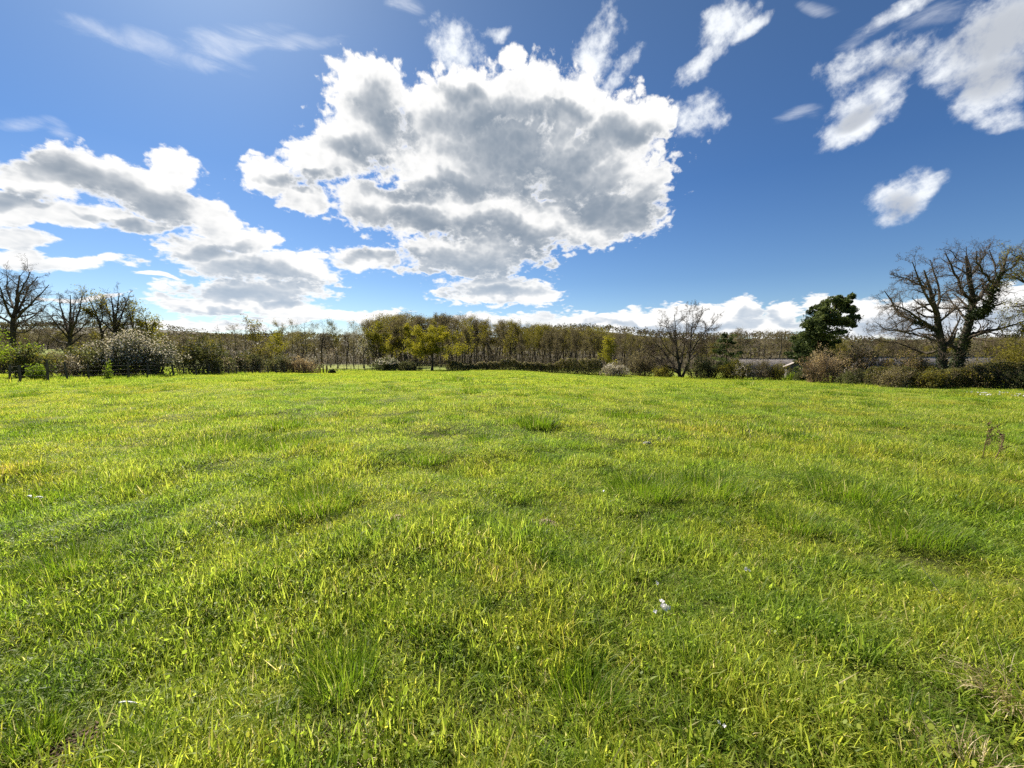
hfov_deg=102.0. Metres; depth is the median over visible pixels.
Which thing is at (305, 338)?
woodland tree
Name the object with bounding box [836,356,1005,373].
barn
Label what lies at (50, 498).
grass tussock
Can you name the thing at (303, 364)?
bush
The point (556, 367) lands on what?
hedge
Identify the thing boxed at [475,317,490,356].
woodland tree
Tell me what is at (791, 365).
shed
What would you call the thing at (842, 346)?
woodland tree
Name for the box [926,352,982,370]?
bush
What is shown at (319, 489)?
grass tussock
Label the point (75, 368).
blossom bush
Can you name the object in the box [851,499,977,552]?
grass tussock
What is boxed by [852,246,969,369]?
oak tree
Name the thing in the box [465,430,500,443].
grass tussock
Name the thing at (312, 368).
post fence
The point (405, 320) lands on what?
woodland tree
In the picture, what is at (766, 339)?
woodland tree
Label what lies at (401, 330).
woodland tree
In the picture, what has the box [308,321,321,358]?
woodland tree
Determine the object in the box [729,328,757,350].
woodland tree
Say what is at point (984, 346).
woodland tree
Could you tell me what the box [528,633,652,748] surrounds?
grass tussock
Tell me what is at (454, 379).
grass tussock
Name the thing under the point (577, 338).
woodland tree
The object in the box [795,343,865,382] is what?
bush
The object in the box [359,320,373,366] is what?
woodland tree
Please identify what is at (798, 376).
bush
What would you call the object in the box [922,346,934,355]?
woodland tree
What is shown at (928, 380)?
bush
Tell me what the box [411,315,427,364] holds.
woodland tree
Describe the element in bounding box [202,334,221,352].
woodland tree
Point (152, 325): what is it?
leafy tree
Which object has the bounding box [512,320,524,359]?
woodland tree
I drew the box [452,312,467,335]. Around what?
woodland tree
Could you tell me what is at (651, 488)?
grass tussock
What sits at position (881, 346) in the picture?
woodland tree
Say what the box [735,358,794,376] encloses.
barn
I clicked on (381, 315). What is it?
woodland tree
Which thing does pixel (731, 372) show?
bush
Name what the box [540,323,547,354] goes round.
woodland tree
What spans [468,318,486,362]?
woodland tree
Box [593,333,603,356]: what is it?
woodland tree
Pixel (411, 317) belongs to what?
woodland tree
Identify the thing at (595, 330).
woodland tree
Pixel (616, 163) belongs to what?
sky
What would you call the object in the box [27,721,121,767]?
molehill
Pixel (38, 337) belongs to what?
woodland tree
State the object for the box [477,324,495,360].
woodland tree
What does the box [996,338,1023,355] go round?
woodland tree
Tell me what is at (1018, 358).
bush
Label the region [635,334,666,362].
woodland tree
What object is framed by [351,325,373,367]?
blossom tree
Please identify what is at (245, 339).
woodland tree
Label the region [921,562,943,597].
dry weed
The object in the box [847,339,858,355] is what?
woodland tree
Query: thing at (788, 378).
bush
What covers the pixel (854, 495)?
grass tussock
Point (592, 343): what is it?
woodland tree
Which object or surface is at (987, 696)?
grass tussock
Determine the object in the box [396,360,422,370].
bush
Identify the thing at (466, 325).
woodland tree
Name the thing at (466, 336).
woodland tree
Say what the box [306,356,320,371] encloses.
blossom bush
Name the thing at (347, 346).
woodland tree
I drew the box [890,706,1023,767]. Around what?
grass tussock
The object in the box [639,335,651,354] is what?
woodland tree
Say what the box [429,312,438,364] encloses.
woodland tree
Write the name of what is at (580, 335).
woodland tree
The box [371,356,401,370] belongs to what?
blossom bush
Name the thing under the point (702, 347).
woodland tree
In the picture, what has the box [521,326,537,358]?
woodland tree
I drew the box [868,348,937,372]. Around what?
bush
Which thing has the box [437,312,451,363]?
woodland tree
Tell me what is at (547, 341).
woodland tree
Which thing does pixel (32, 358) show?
bush
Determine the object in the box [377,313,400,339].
woodland tree
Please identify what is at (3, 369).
bush
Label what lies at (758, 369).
bush
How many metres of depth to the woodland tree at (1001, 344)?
131.17 m
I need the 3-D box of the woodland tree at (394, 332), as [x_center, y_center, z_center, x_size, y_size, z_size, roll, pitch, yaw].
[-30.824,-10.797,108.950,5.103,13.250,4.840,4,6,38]
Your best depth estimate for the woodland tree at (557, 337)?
118.85 m
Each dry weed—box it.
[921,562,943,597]
[982,421,998,458]
[995,430,1011,458]
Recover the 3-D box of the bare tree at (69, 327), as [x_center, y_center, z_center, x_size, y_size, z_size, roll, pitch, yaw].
[-68.443,-8.403,64.040,14.358,12.535,6.667,2,5,27]
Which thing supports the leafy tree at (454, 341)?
on the meadow ground at (716, 603)
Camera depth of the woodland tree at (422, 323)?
134.46 m
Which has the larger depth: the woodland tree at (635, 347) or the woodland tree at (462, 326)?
the woodland tree at (462, 326)
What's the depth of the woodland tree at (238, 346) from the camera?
154.39 m
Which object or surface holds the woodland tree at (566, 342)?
on the meadow ground at (716, 603)
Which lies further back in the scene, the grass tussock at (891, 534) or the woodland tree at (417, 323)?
the woodland tree at (417, 323)
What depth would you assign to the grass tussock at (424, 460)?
5.99 m
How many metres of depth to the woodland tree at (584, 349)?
113.47 m
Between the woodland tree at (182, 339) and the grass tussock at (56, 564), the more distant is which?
the woodland tree at (182, 339)
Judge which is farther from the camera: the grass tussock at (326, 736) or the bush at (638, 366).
the bush at (638, 366)
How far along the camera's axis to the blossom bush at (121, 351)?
35.90 m
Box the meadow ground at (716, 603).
[0,327,1023,767]
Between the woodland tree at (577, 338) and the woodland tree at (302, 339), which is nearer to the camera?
the woodland tree at (577, 338)
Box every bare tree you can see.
[0,253,64,351]
[30,289,98,354]
[74,283,112,369]
[87,282,138,342]
[638,300,723,376]
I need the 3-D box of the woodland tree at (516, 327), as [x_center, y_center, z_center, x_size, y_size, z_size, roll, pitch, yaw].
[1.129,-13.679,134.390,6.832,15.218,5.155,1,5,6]
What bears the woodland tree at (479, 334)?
on the meadow ground at (716, 603)
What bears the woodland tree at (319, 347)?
on the meadow ground at (716, 603)
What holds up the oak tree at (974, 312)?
on the meadow ground at (716, 603)
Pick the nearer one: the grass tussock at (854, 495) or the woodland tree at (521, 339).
the grass tussock at (854, 495)
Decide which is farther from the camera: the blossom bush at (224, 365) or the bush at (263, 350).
the bush at (263, 350)
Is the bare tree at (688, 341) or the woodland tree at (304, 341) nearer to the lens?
the bare tree at (688, 341)
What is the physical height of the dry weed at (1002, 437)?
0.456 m
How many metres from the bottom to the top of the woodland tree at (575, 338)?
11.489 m
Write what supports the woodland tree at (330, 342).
on the meadow ground at (716, 603)
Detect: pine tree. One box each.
[710,333,742,368]
[783,292,863,378]
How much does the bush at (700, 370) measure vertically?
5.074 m
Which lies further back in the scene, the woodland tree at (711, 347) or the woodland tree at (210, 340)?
the woodland tree at (711, 347)
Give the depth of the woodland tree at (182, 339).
117.36 m
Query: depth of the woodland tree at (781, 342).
126.72 m
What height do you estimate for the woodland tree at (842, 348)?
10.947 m
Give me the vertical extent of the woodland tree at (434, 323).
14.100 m
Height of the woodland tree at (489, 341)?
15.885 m
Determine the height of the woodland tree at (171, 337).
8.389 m
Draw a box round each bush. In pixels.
[0,343,42,373]
[1,341,66,377]
[21,361,53,380]
[42,348,65,372]
[50,341,117,376]
[56,351,83,376]
[72,326,191,376]
[171,332,237,374]
[211,351,239,372]
[225,349,268,372]
[237,340,291,370]
[261,353,294,372]
[285,355,320,372]
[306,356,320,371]
[327,368,337,372]
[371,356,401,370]
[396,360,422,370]
[599,361,629,376]
[622,347,657,376]
[652,365,674,377]
[684,354,723,378]
[713,357,752,379]
[740,356,784,379]
[767,363,792,379]
[781,372,796,380]
[792,370,817,380]
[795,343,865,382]
[821,340,889,382]
[833,367,876,384]
[865,363,914,387]
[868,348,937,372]
[912,364,950,388]
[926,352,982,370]
[953,361,1005,388]
[970,341,1023,372]
[989,367,1023,388]
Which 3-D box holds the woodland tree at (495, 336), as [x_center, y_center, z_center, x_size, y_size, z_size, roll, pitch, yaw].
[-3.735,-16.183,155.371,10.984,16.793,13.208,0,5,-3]
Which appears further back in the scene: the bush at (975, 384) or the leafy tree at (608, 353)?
the leafy tree at (608, 353)
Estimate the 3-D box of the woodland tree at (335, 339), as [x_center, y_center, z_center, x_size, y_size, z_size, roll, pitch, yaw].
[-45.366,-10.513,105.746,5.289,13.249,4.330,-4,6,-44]
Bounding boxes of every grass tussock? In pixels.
[0,466,126,511]
[0,523,138,586]
[0,684,92,767]
[52,699,183,767]
[133,422,269,457]
[237,430,323,453]
[265,466,370,520]
[268,608,409,718]
[297,709,387,767]
[396,442,455,465]
[444,375,473,381]
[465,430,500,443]
[511,409,563,429]
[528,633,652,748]
[595,456,689,504]
[610,407,666,420]
[659,459,762,502]
[734,380,761,385]
[751,498,831,538]
[800,467,907,506]
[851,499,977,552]
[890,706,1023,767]
[930,636,1023,728]
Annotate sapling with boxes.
[103,360,113,378]
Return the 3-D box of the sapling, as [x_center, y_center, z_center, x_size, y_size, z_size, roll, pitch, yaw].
[-29.292,-1.020,30.100,0.667,1.651,1.015,-4,6,-42]
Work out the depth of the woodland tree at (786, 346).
128.36 m
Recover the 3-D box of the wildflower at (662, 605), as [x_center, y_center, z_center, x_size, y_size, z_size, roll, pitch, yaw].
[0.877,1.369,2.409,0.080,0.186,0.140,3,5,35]
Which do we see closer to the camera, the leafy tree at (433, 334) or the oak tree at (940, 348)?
the oak tree at (940, 348)
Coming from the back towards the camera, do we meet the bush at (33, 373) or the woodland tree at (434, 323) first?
the woodland tree at (434, 323)
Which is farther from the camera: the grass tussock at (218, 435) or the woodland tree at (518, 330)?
the woodland tree at (518, 330)
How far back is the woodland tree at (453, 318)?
148.36 m
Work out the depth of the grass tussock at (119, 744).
1.58 m
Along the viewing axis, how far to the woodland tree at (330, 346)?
147.39 m
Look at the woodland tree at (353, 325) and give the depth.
100.75 m
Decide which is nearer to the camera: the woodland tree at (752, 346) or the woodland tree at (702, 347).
the woodland tree at (702, 347)
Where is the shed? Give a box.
[783,362,804,377]
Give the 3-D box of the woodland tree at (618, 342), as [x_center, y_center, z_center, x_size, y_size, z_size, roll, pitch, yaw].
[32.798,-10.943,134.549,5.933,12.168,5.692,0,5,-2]
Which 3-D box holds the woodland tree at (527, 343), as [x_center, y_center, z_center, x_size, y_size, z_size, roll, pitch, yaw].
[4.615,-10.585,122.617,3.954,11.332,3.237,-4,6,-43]
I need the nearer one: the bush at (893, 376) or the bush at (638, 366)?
the bush at (893, 376)
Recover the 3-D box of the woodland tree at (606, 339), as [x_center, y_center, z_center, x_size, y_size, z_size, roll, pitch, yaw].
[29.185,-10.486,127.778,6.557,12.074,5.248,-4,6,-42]
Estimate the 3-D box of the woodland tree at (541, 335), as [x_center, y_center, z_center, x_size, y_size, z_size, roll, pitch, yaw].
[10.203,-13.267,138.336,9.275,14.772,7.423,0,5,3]
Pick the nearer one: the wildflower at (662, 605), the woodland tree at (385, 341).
the wildflower at (662, 605)
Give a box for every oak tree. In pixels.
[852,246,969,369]
[922,236,1023,381]
[992,241,1023,346]
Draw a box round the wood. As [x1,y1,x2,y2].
[0,320,1023,360]
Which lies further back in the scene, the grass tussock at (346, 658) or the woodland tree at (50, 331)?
the woodland tree at (50, 331)
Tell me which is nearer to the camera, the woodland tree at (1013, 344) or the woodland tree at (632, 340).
the woodland tree at (632, 340)
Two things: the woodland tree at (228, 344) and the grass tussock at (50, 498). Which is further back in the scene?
the woodland tree at (228, 344)
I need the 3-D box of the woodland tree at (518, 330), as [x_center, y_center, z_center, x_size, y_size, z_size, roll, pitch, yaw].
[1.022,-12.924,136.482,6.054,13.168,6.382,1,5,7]
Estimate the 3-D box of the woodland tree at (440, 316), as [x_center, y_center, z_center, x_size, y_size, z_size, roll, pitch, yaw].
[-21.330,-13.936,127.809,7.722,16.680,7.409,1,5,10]
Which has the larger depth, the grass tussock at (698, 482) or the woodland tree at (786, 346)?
the woodland tree at (786, 346)
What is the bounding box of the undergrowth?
[0,328,1021,371]
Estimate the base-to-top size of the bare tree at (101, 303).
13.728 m
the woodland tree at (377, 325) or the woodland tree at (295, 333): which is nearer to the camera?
the woodland tree at (295, 333)
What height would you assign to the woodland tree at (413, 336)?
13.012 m
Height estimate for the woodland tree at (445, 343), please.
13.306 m
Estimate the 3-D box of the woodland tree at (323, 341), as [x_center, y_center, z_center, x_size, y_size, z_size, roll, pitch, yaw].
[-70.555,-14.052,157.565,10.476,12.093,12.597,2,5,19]
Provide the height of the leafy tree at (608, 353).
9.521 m
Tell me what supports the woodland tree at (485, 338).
on the meadow ground at (716, 603)
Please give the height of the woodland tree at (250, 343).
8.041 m
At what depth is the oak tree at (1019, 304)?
43.77 m
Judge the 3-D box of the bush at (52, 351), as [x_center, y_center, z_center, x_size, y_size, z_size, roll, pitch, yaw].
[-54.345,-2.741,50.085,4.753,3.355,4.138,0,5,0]
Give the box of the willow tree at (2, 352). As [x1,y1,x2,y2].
[0,328,44,365]
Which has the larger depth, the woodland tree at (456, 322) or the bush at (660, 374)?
the woodland tree at (456, 322)
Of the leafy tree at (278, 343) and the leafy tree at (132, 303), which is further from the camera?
the leafy tree at (278, 343)
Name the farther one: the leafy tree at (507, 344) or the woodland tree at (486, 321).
the woodland tree at (486, 321)
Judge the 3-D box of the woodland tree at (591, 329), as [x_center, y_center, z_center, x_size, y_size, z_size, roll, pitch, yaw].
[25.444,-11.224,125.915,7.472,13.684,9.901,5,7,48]
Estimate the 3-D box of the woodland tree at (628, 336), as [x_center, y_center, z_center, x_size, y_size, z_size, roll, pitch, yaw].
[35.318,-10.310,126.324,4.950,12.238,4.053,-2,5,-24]
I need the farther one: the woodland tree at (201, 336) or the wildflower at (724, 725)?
the woodland tree at (201, 336)
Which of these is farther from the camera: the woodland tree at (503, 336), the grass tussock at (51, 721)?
the woodland tree at (503, 336)
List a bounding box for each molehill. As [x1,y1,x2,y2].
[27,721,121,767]
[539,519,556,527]
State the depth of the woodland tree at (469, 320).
124.71 m
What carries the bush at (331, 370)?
on the meadow ground at (716, 603)
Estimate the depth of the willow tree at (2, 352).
30.52 m
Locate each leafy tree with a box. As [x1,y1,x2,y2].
[108,292,150,369]
[128,302,170,353]
[240,314,265,349]
[266,328,288,357]
[358,319,393,367]
[385,321,414,361]
[402,324,467,370]
[448,320,475,362]
[500,329,517,357]
[597,335,618,365]
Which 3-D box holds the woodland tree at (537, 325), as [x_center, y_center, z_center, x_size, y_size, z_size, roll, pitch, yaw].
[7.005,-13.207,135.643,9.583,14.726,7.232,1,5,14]
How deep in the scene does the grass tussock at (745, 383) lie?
26.55 m
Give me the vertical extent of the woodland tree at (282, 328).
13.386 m
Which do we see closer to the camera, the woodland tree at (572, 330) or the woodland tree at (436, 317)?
the woodland tree at (436, 317)
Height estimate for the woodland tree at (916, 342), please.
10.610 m
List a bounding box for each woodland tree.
[16,330,33,341]
[29,327,49,349]
[43,327,57,349]
[45,334,64,349]
[52,330,73,349]
[151,338,175,350]
[162,334,180,361]
[175,336,202,350]
[190,334,209,348]
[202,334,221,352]
[206,338,224,350]
[221,338,240,350]
[225,323,242,353]
[226,339,243,349]
[236,325,249,352]
[238,340,256,351]
[272,318,290,352]
[283,318,299,349]
[283,330,315,357]
[294,327,310,358]
[297,331,314,355]
[298,320,316,356]
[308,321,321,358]
[310,332,334,362]
[311,333,334,355]
[317,321,327,367]
[324,316,344,367]
[324,339,336,362]
[326,319,336,367]
[337,331,357,362]
[341,328,352,367]
[344,319,360,367]
[348,319,373,356]
[351,338,366,360]
[357,320,376,362]
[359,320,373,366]
[366,313,408,353]
[371,317,385,353]
[376,322,387,353]
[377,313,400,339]
[382,313,406,355]
[388,319,403,356]
[394,318,407,359]
[396,310,426,358]
[398,317,412,352]
[405,323,418,366]
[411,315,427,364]
[411,317,424,362]
[413,314,426,360]
[428,315,446,366]
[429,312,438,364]
[434,313,452,356]
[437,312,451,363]
[441,315,459,356]
[442,322,452,358]
[450,319,464,354]
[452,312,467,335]
[453,319,473,360]
[456,315,475,357]
[459,314,476,356]
[459,324,472,362]
[460,325,471,363]
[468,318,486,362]
[470,317,491,359]
[471,318,479,361]
[472,322,497,358]
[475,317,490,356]
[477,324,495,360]
[479,326,494,359]
[488,318,509,357]
[492,320,507,356]
[494,319,513,354]
[496,322,509,365]
[508,318,523,355]
[509,328,521,357]
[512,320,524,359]
[515,332,525,360]
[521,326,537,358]
[523,324,543,360]
[523,331,531,356]
[524,322,545,359]
[531,322,551,357]
[531,326,542,357]
[533,331,542,360]
[538,331,547,352]
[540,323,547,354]
[543,332,554,362]
[544,326,556,362]
[547,327,579,364]
[550,333,562,361]
[551,329,563,359]
[558,326,570,359]
[559,327,571,357]
[561,326,583,357]
[566,334,571,356]
[568,329,579,356]
[570,330,579,353]
[572,329,581,354]
[576,330,588,357]
[577,324,592,365]
[578,324,592,359]
[581,326,606,357]
[581,335,592,368]
[585,330,596,365]
[591,326,609,358]
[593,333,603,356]
[596,333,607,365]
[599,331,615,362]
[607,333,619,359]
[616,331,632,363]
[617,333,631,365]
[622,332,634,366]
[626,334,636,354]
[631,336,643,354]
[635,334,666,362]
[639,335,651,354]
[646,337,657,368]
[657,336,679,359]
[693,336,706,356]
[693,341,721,368]
[705,335,720,364]
[722,334,735,358]
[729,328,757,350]
[731,331,749,357]
[745,335,759,356]
[755,329,773,357]
[765,330,794,357]
[776,335,794,355]
[829,339,851,357]
[831,339,849,356]
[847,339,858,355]
[871,338,886,355]
[871,338,894,355]
[881,341,904,355]
[892,345,923,355]
[908,339,921,355]
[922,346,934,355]
[974,339,1002,355]
[991,341,1012,358]
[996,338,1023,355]
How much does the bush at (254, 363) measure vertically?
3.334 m
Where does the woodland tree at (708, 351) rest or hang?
on the meadow ground at (716, 603)
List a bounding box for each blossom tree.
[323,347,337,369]
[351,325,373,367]
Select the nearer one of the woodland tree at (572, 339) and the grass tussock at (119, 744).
the grass tussock at (119, 744)
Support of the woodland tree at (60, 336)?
on the meadow ground at (716, 603)
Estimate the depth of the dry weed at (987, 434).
6.15 m
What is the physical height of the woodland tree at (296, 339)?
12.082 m
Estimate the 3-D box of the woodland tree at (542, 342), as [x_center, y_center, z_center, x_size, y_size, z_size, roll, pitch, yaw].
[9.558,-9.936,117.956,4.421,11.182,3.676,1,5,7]
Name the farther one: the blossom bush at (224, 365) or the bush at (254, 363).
the bush at (254, 363)
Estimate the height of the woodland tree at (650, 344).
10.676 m
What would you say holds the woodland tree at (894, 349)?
on the meadow ground at (716, 603)
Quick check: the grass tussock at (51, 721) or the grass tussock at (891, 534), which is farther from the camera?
the grass tussock at (891, 534)
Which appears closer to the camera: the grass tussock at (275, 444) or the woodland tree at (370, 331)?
the grass tussock at (275, 444)
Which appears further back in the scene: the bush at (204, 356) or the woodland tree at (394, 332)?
the woodland tree at (394, 332)
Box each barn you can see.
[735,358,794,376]
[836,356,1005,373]
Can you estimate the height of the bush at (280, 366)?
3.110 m
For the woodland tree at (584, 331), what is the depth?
139.90 m
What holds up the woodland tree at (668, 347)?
on the meadow ground at (716, 603)
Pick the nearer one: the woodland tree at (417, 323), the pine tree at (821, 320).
the pine tree at (821, 320)
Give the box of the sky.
[0,0,1023,340]
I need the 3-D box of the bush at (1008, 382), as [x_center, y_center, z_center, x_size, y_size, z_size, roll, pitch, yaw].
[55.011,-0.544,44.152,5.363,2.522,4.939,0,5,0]
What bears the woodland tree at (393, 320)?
on the meadow ground at (716, 603)
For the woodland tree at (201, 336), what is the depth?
120.26 m
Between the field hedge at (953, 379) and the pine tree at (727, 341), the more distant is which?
the pine tree at (727, 341)
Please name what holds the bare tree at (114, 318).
on the meadow ground at (716, 603)
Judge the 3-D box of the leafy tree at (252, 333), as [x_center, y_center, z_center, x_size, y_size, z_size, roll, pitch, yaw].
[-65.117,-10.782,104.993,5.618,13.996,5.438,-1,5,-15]
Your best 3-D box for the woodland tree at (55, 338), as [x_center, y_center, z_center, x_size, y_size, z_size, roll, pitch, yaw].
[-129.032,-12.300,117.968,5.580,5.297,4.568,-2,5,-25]
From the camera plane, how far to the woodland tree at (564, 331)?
126.08 m
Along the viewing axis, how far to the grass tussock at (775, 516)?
3.73 m
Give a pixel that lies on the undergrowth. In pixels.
(53, 344)
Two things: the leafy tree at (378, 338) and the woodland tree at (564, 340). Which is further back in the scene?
the woodland tree at (564, 340)
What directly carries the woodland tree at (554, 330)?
on the meadow ground at (716, 603)
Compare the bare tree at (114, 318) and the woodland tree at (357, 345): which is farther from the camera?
the woodland tree at (357, 345)
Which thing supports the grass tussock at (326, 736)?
on the meadow ground at (716, 603)
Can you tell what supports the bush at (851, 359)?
on the meadow ground at (716, 603)
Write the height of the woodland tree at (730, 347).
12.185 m
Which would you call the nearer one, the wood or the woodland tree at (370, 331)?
the woodland tree at (370, 331)
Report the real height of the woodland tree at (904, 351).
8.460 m
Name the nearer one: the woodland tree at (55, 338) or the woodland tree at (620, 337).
the woodland tree at (55, 338)
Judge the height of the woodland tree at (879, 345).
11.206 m
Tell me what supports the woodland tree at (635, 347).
on the meadow ground at (716, 603)
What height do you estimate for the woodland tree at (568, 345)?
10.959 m
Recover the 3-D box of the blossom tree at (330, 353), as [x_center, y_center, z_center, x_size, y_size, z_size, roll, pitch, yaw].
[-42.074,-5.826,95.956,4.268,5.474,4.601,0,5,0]
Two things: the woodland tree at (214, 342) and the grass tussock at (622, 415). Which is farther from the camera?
the woodland tree at (214, 342)
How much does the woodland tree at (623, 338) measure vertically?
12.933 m
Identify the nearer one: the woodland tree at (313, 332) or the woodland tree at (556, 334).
the woodland tree at (313, 332)
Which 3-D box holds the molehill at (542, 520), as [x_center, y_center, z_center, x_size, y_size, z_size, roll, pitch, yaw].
[0.310,1.305,3.863,0.299,0.085,0.292,0,5,0]
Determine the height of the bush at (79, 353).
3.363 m
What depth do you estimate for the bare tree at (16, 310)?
60.55 m
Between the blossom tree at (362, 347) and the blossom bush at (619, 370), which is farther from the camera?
the blossom tree at (362, 347)
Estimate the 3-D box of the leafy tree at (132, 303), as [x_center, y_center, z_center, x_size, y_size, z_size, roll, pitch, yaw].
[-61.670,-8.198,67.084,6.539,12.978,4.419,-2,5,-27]
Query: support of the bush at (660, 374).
on the meadow ground at (716, 603)
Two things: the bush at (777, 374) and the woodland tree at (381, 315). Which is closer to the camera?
the bush at (777, 374)
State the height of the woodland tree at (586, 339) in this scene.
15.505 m
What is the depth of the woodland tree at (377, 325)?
138.57 m
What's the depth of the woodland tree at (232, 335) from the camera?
107.86 m
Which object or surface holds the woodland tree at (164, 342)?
on the meadow ground at (716, 603)
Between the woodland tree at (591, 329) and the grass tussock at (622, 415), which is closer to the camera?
the grass tussock at (622, 415)
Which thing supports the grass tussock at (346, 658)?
on the meadow ground at (716, 603)
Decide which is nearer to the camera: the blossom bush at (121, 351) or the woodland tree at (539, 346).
the blossom bush at (121, 351)
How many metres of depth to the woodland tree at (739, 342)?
131.96 m
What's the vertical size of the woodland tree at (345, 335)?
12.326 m
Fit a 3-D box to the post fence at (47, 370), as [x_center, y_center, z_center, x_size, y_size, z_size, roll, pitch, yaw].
[-30.056,-1.246,39.671,0.332,2.754,30.038,0,5,0]
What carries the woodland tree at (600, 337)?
on the meadow ground at (716, 603)
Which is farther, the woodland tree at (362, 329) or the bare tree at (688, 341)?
the woodland tree at (362, 329)
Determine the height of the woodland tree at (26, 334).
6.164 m
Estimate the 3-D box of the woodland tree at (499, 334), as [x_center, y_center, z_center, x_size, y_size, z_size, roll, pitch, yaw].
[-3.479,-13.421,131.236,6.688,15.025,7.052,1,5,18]
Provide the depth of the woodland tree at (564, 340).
149.86 m
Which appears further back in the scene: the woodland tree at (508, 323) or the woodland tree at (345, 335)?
the woodland tree at (345, 335)
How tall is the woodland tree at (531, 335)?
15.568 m
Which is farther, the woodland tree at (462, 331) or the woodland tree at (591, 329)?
the woodland tree at (591, 329)
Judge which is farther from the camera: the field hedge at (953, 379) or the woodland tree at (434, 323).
the woodland tree at (434, 323)
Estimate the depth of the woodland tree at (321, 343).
108.59 m
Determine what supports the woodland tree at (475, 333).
on the meadow ground at (716, 603)
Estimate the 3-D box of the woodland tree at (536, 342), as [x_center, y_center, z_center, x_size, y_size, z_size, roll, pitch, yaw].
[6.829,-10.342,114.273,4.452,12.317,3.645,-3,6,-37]
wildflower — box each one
[653,599,670,627]
[718,720,725,738]
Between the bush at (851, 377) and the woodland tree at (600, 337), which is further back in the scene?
the woodland tree at (600, 337)
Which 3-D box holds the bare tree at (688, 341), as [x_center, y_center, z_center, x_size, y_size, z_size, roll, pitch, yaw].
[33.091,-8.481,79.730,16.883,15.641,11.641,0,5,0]
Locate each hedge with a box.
[446,358,603,374]
[859,361,1023,387]
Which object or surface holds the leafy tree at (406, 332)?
on the meadow ground at (716, 603)
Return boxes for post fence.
[8,359,284,382]
[293,363,326,372]
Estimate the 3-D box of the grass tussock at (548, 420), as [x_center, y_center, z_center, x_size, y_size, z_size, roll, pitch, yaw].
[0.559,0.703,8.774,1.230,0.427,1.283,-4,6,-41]

